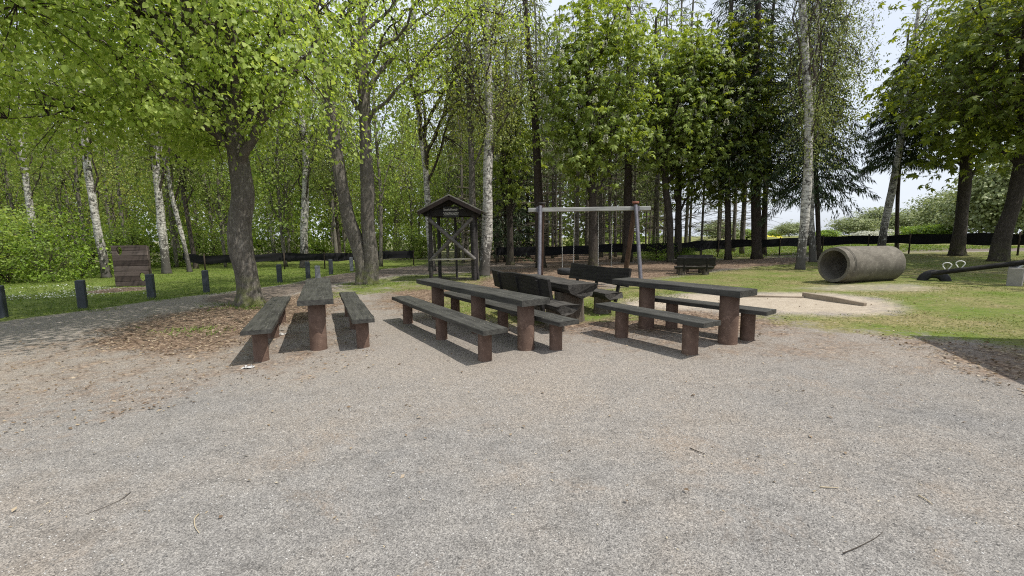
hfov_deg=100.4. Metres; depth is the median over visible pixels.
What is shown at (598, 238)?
board swing
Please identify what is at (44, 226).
shrub
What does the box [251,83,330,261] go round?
forest tree
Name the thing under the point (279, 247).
shrub
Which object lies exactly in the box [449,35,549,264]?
tree
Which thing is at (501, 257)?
forest spruce
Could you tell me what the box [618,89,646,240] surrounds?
forest spruce
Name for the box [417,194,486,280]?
wooden shelter
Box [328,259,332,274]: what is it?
bollard
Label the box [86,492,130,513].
twig
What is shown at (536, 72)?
forest spruce
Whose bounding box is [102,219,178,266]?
shrub
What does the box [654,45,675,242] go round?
forest spruce
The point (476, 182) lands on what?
forest spruce
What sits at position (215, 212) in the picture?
forest tree
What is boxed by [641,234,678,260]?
shrub
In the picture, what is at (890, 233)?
field tree
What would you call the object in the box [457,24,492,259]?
forest spruce
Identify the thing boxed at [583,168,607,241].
forest spruce
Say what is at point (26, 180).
birch tree
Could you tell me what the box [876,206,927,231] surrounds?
field tree
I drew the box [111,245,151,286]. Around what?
climbing panel
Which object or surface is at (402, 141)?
slim tree
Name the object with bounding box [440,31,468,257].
forest spruce
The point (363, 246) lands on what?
lime tree
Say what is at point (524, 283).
log bench
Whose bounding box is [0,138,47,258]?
forest tree
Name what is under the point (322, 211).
forest tree
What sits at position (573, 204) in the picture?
forest spruce
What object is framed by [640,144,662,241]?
forest spruce
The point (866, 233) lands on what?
field tree
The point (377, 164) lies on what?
forest tree
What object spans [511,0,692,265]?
horse chestnut
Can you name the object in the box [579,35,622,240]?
forest spruce
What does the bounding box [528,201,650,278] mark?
swing frame
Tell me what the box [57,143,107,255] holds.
forest tree
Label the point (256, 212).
forest tree
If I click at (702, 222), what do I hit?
forest spruce
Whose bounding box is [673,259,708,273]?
log table
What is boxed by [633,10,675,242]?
forest spruce
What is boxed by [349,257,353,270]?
bollard
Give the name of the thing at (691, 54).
horse chestnut
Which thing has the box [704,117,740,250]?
forest spruce
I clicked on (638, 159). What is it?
forest spruce
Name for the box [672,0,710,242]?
forest spruce
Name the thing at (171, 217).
forest tree
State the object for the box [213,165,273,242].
forest tree
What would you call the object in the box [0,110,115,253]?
forest tree
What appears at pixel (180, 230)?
birch tree
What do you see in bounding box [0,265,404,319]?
lawn grass
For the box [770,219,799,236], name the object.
field tree
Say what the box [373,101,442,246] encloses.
forest tree
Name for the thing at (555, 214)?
forest spruce
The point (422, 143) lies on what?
birch tree
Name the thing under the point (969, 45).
horse chestnut
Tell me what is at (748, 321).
bench
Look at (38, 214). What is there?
forest tree
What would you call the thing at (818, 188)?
spruce tree
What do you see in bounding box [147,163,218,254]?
forest tree
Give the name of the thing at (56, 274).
shrub
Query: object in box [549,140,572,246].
forest spruce
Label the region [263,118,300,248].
forest tree
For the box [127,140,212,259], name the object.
forest tree
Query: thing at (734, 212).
forest spruce
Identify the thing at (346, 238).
forest tree
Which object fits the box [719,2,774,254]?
forest spruce
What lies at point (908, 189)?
sky
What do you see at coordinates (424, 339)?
dry leaves
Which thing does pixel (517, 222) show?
spruce tree
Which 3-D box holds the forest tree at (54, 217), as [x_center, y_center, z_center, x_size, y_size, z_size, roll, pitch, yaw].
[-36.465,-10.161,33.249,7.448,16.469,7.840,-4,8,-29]
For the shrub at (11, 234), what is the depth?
17.31 m
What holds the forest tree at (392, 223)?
on the ground at (432, 365)
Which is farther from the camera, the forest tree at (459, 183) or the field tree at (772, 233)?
the field tree at (772, 233)
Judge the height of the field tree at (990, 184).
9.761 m
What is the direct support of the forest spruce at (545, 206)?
on the ground at (432, 365)
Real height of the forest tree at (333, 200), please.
16.578 m
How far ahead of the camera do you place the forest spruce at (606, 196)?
41.97 m
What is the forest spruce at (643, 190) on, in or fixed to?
on the ground at (432, 365)
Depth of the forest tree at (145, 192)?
46.80 m
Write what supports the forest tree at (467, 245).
on the ground at (432, 365)
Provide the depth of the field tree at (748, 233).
68.51 m
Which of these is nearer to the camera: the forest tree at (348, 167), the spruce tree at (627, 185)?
the spruce tree at (627, 185)
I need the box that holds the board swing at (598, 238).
[598,212,612,267]
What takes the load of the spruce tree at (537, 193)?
on the ground at (432, 365)
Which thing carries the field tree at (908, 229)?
on the ground at (432, 365)
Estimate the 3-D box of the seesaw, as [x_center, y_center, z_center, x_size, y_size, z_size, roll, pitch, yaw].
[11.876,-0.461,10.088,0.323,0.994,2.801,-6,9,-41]
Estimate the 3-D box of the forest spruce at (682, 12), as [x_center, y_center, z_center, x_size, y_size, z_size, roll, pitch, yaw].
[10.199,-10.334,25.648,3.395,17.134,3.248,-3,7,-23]
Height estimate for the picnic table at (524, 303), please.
0.912 m
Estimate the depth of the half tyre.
11.57 m
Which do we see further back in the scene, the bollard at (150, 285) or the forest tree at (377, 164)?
the forest tree at (377, 164)
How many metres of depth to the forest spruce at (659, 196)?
40.31 m
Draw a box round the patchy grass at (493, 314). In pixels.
[299,273,687,325]
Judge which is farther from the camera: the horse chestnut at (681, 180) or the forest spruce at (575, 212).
the forest spruce at (575, 212)
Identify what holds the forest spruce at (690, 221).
on the ground at (432, 365)
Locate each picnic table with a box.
[297,278,333,350]
[416,278,549,350]
[612,277,757,344]
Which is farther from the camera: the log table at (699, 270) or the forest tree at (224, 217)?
the forest tree at (224, 217)
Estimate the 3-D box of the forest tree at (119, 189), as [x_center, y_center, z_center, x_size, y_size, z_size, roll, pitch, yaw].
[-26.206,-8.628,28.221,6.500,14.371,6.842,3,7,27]
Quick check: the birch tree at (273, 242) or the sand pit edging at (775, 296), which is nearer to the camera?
the sand pit edging at (775, 296)
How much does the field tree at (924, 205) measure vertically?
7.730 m
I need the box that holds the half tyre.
[917,270,951,280]
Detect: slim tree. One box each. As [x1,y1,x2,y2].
[121,59,229,268]
[306,87,378,252]
[372,119,417,250]
[405,0,555,265]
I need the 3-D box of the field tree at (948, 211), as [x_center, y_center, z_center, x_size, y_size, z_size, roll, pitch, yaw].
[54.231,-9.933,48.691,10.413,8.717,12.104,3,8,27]
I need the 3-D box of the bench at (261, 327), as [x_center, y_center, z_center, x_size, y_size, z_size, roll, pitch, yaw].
[-3.897,0.654,6.949,0.358,0.616,3.471,-3,7,-23]
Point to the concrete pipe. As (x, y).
(843, 264)
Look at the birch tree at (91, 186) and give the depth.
18.20 m
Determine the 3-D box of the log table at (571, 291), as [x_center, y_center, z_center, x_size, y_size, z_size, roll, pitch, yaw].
[0.764,0.223,8.523,0.655,0.847,2.365,-4,7,-24]
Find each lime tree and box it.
[0,0,420,307]
[248,0,552,284]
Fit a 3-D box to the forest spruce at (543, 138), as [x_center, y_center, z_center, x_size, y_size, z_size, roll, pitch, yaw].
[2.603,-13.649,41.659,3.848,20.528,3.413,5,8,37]
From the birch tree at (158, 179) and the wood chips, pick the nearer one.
the wood chips
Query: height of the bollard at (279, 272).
0.787 m
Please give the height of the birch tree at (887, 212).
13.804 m
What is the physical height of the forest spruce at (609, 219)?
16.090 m
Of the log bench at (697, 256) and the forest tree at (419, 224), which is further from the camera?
the forest tree at (419, 224)
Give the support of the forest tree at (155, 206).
on the ground at (432, 365)
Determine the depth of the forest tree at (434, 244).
47.60 m
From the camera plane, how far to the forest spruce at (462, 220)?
26.61 m
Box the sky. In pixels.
[0,0,1021,241]
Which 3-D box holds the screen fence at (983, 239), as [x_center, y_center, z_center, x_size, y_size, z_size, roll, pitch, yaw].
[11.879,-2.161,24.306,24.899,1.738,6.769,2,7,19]
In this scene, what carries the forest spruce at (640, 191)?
on the ground at (432, 365)
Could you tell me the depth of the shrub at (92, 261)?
18.62 m
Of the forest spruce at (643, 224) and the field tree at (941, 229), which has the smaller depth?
the forest spruce at (643, 224)
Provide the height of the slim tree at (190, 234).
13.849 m
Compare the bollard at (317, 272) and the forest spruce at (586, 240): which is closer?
the bollard at (317, 272)
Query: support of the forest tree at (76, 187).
on the ground at (432, 365)
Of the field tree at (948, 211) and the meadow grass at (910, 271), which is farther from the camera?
the field tree at (948, 211)
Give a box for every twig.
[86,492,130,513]
[843,532,882,553]
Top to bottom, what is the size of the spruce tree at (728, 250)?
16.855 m
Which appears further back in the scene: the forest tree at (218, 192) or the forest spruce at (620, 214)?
the forest spruce at (620, 214)
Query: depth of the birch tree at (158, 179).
20.27 m
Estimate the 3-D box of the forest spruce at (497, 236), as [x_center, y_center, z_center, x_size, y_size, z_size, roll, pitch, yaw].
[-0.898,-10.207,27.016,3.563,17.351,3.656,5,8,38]
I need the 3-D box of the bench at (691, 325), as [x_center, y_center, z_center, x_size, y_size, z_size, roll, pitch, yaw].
[1.969,0.636,6.080,0.356,0.629,1.902,-5,8,-31]
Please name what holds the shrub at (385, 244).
on the ground at (432, 365)
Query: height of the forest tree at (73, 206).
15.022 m
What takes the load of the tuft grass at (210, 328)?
on the ground at (432, 365)
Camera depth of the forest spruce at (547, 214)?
37.50 m
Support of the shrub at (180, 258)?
on the ground at (432, 365)
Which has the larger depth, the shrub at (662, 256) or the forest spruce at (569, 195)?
the forest spruce at (569, 195)
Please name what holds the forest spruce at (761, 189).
on the ground at (432, 365)
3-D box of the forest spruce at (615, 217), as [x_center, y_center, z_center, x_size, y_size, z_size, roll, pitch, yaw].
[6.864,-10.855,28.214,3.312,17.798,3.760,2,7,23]
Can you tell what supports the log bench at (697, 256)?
on the ground at (432, 365)
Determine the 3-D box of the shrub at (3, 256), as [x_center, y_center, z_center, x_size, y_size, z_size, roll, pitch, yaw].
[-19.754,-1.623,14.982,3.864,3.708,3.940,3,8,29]
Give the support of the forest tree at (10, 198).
on the ground at (432, 365)
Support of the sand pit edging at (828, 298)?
on the ground at (432, 365)
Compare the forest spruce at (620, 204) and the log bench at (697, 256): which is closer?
the log bench at (697, 256)
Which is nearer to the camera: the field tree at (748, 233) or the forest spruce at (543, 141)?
the forest spruce at (543, 141)
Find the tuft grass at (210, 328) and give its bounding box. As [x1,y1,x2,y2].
[28,275,487,336]
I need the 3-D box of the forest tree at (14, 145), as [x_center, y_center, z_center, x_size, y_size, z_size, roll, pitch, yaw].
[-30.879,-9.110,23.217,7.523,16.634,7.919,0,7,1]
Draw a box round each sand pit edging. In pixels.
[749,295,803,297]
[802,292,866,305]
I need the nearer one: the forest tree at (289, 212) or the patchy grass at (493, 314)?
the patchy grass at (493, 314)
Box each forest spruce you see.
[428,2,468,257]
[436,0,482,262]
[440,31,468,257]
[444,59,478,247]
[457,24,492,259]
[460,70,482,242]
[474,2,526,261]
[475,15,499,257]
[479,7,523,259]
[511,2,539,256]
[513,1,561,261]
[521,46,551,240]
[522,15,560,245]
[527,12,570,258]
[530,39,554,245]
[531,37,565,242]
[533,11,579,246]
[540,5,570,256]
[540,120,551,239]
[544,67,574,245]
[549,106,571,246]
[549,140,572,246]
[558,114,585,243]
[559,0,597,259]
[561,107,585,243]
[562,108,581,245]
[568,1,605,254]
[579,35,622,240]
[580,51,613,237]
[581,0,624,256]
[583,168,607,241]
[584,11,639,258]
[594,34,618,243]
[596,1,639,256]
[596,61,632,254]
[597,72,623,235]
[607,158,634,242]
[610,2,658,258]
[613,140,632,242]
[618,23,646,224]
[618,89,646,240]
[624,71,652,232]
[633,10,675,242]
[635,82,663,243]
[637,0,683,253]
[640,76,661,243]
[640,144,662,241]
[641,53,664,240]
[641,59,674,235]
[644,23,684,242]
[650,0,705,254]
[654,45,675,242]
[670,18,712,241]
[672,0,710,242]
[682,21,724,254]
[700,0,742,251]
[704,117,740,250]
[716,0,748,251]
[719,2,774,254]
[737,29,778,234]
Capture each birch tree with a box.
[0,32,96,270]
[4,2,165,277]
[85,22,197,273]
[96,22,221,271]
[243,29,352,267]
[245,102,293,260]
[345,0,541,270]
[411,0,560,275]
[752,0,878,269]
[772,0,901,261]
[877,0,1016,245]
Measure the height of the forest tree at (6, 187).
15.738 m
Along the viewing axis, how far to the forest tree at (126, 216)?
43.78 m
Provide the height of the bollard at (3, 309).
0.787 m
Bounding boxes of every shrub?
[0,199,77,274]
[0,206,38,280]
[0,216,33,279]
[0,221,58,283]
[0,230,92,283]
[3,204,112,268]
[18,218,126,278]
[81,213,158,266]
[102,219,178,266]
[154,249,192,266]
[177,221,228,264]
[196,224,254,263]
[252,223,281,254]
[263,223,310,252]
[308,240,333,253]
[332,239,351,252]
[360,227,395,250]
[383,221,424,259]
[406,230,434,258]
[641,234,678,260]
[674,247,697,257]
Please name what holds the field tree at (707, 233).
on the ground at (432, 365)
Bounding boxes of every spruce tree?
[478,133,534,263]
[494,0,583,267]
[513,152,550,258]
[581,0,682,262]
[672,0,784,259]
[686,0,838,258]
[712,0,819,255]
[754,0,880,259]
[851,25,958,249]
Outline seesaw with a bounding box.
[931,260,1023,285]
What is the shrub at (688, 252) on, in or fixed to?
on the ground at (432, 365)
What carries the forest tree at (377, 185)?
on the ground at (432, 365)
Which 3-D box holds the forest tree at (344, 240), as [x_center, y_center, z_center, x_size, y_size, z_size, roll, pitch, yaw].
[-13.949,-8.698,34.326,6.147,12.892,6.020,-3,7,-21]
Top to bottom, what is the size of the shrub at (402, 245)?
3.202 m
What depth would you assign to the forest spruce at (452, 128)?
32.08 m
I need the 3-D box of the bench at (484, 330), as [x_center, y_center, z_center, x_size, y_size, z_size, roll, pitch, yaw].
[-1.190,0.641,6.832,0.359,0.625,3.714,-5,8,-32]
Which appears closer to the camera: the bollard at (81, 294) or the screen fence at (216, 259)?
the bollard at (81, 294)
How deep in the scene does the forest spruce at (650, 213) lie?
44.38 m
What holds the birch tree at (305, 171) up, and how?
on the ground at (432, 365)
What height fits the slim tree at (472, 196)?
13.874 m
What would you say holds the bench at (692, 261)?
on the ground at (432, 365)
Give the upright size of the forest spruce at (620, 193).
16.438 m
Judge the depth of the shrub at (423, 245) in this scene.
34.78 m
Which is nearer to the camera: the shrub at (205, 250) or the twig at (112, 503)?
the twig at (112, 503)
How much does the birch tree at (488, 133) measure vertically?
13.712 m
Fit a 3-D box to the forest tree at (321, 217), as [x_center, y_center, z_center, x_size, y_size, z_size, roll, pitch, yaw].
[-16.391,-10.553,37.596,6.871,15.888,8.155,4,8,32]
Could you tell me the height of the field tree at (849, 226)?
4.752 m
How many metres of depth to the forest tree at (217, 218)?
39.19 m
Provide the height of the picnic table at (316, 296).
0.912 m
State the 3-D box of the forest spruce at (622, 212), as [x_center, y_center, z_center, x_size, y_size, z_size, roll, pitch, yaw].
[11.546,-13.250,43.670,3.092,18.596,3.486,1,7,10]
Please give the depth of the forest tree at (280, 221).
24.93 m
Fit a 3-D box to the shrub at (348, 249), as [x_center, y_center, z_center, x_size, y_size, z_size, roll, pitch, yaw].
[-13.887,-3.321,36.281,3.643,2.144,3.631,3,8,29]
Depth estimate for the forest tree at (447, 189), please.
29.09 m
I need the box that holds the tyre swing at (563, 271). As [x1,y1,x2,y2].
[557,212,574,274]
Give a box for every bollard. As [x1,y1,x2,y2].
[0,285,8,317]
[74,280,88,308]
[145,274,156,298]
[201,270,209,292]
[276,264,282,282]
[305,262,310,278]
[315,266,320,277]
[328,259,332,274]
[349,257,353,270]
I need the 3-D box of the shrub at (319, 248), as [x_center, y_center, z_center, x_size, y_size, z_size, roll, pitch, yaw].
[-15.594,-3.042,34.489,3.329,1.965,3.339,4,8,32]
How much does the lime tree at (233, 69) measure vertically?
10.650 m
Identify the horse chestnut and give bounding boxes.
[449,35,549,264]
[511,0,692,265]
[615,0,753,261]
[640,6,818,258]
[848,0,1023,261]
[851,0,1023,255]
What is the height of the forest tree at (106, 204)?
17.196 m
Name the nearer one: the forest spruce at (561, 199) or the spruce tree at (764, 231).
the spruce tree at (764, 231)
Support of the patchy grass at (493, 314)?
on the ground at (432, 365)
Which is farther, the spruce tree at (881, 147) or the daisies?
the spruce tree at (881, 147)
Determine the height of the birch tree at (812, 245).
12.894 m
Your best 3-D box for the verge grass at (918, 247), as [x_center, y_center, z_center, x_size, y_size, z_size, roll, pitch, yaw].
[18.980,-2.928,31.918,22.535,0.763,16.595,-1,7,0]
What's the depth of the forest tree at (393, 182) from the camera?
46.94 m
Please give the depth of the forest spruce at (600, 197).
29.18 m
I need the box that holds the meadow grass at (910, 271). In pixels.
[623,251,1023,345]
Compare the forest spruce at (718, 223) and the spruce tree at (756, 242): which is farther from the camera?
the forest spruce at (718, 223)
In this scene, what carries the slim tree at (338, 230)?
on the ground at (432, 365)
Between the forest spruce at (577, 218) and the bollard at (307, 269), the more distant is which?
the forest spruce at (577, 218)
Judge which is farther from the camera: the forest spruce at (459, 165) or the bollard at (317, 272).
the forest spruce at (459, 165)
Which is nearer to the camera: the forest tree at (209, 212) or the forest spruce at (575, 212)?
the forest tree at (209, 212)
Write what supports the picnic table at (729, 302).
on the ground at (432, 365)
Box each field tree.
[692,215,748,239]
[737,229,750,238]
[767,229,785,236]
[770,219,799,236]
[815,229,844,236]
[821,212,881,235]
[850,231,878,235]
[851,206,901,230]
[873,228,894,235]
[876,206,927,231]
[888,226,936,234]
[899,190,968,226]
[910,222,974,233]
[926,163,998,232]
[929,145,1023,233]
[945,166,1023,233]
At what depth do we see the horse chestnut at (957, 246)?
19.34 m
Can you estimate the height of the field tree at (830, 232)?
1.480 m
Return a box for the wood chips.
[3,296,1023,575]
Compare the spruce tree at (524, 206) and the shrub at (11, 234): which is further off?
the spruce tree at (524, 206)
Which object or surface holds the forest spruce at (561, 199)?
on the ground at (432, 365)
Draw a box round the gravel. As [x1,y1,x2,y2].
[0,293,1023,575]
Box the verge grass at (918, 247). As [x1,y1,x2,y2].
[604,243,1023,259]
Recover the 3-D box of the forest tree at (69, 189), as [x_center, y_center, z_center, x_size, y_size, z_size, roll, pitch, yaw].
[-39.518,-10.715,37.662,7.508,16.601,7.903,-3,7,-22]
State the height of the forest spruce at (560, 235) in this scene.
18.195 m
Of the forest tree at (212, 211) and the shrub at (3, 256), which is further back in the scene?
the forest tree at (212, 211)
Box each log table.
[527,274,597,322]
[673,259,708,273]
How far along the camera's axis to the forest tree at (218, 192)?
24.73 m
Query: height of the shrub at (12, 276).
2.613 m
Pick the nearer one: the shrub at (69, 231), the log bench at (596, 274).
the log bench at (596, 274)
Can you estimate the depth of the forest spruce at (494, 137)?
32.29 m
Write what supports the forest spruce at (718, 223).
on the ground at (432, 365)
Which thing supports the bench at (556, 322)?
on the ground at (432, 365)
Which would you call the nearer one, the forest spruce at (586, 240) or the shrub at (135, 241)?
the shrub at (135, 241)
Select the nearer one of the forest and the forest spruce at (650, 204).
the forest spruce at (650, 204)
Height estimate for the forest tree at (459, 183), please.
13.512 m
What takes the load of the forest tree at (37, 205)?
on the ground at (432, 365)
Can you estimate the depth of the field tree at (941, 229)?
52.81 m
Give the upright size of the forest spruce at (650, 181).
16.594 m
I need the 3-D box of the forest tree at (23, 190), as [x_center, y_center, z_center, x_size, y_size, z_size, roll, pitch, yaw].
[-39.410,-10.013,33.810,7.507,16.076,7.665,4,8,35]
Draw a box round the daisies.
[12,284,145,298]
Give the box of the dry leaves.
[0,257,1023,517]
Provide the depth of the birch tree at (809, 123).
15.11 m
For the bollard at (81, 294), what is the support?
on the ground at (432, 365)
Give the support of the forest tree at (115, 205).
on the ground at (432, 365)
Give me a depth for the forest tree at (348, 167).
43.36 m
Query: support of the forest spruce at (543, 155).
on the ground at (432, 365)
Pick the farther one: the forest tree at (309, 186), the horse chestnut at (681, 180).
the forest tree at (309, 186)
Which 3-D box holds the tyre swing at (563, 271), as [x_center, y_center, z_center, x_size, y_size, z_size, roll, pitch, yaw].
[1.684,-1.347,12.832,0.628,1.898,0.628,-1,7,0]
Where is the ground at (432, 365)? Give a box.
[0,235,1023,575]
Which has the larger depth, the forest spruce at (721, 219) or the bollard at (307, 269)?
the forest spruce at (721, 219)
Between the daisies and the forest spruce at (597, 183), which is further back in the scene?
the forest spruce at (597, 183)
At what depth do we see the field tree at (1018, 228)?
45.83 m
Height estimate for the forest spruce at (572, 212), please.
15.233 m
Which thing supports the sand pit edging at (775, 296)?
on the ground at (432, 365)
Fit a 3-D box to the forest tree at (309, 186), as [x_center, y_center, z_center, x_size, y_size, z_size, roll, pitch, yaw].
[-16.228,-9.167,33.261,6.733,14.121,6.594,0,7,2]
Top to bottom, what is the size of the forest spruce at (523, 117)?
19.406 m
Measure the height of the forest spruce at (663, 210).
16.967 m
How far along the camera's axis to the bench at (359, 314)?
6.38 m
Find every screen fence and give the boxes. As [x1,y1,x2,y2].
[183,250,413,269]
[495,232,1023,264]
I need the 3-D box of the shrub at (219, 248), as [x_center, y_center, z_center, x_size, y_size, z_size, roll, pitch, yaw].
[-19.811,-2.986,29.384,3.705,2.903,3.726,-5,8,-34]
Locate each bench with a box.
[240,296,290,361]
[339,292,374,347]
[392,295,507,361]
[444,291,578,350]
[492,269,579,330]
[569,263,631,313]
[595,302,720,354]
[655,296,776,340]
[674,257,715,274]
[678,255,715,271]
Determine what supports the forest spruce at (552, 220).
on the ground at (432, 365)
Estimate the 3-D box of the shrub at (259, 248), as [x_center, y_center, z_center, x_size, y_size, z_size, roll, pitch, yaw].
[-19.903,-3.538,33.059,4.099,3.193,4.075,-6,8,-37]
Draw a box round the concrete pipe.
[817,246,905,282]
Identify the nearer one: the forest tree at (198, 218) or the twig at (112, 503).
the twig at (112, 503)
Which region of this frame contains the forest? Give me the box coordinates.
[1,102,662,253]
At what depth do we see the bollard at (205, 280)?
13.16 m
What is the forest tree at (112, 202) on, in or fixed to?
on the ground at (432, 365)
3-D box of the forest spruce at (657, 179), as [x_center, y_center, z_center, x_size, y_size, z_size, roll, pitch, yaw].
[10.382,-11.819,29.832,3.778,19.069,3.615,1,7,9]
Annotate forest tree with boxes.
[0,21,145,263]
[0,55,38,191]
[0,59,74,263]
[0,70,85,259]
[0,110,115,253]
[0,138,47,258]
[0,140,43,228]
[1,164,67,241]
[2,77,96,260]
[2,175,64,238]
[14,74,111,242]
[34,130,106,251]
[37,49,151,235]
[53,86,172,244]
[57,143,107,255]
[68,133,156,240]
[69,128,155,252]
[82,137,145,239]
[96,90,229,266]
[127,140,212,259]
[127,141,201,251]
[131,169,180,216]
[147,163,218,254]
[149,59,257,263]
[165,96,268,266]
[174,154,265,251]
[177,185,217,253]
[184,152,253,242]
[200,172,230,253]
[202,163,253,237]
[211,44,339,266]
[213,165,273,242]
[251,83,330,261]
[252,155,298,253]
[256,93,340,234]
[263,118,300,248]
[264,181,299,251]
[279,10,383,261]
[294,78,359,250]
[295,135,359,252]
[305,0,439,266]
[308,101,377,252]
[312,98,377,237]
[328,118,374,245]
[346,126,408,235]
[352,150,412,250]
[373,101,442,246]
[374,123,417,250]
[385,139,437,242]
[388,105,482,260]
[408,132,451,252]
[421,90,498,257]
[434,115,483,251]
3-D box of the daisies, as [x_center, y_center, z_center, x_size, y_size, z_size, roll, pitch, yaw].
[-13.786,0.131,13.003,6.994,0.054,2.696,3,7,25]
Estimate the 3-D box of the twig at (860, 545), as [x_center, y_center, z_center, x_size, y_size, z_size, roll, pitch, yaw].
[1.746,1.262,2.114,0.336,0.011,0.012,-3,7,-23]
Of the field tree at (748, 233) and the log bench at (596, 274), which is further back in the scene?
the field tree at (748, 233)
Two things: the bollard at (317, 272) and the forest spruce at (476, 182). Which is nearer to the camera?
the bollard at (317, 272)
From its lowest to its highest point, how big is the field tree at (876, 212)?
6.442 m

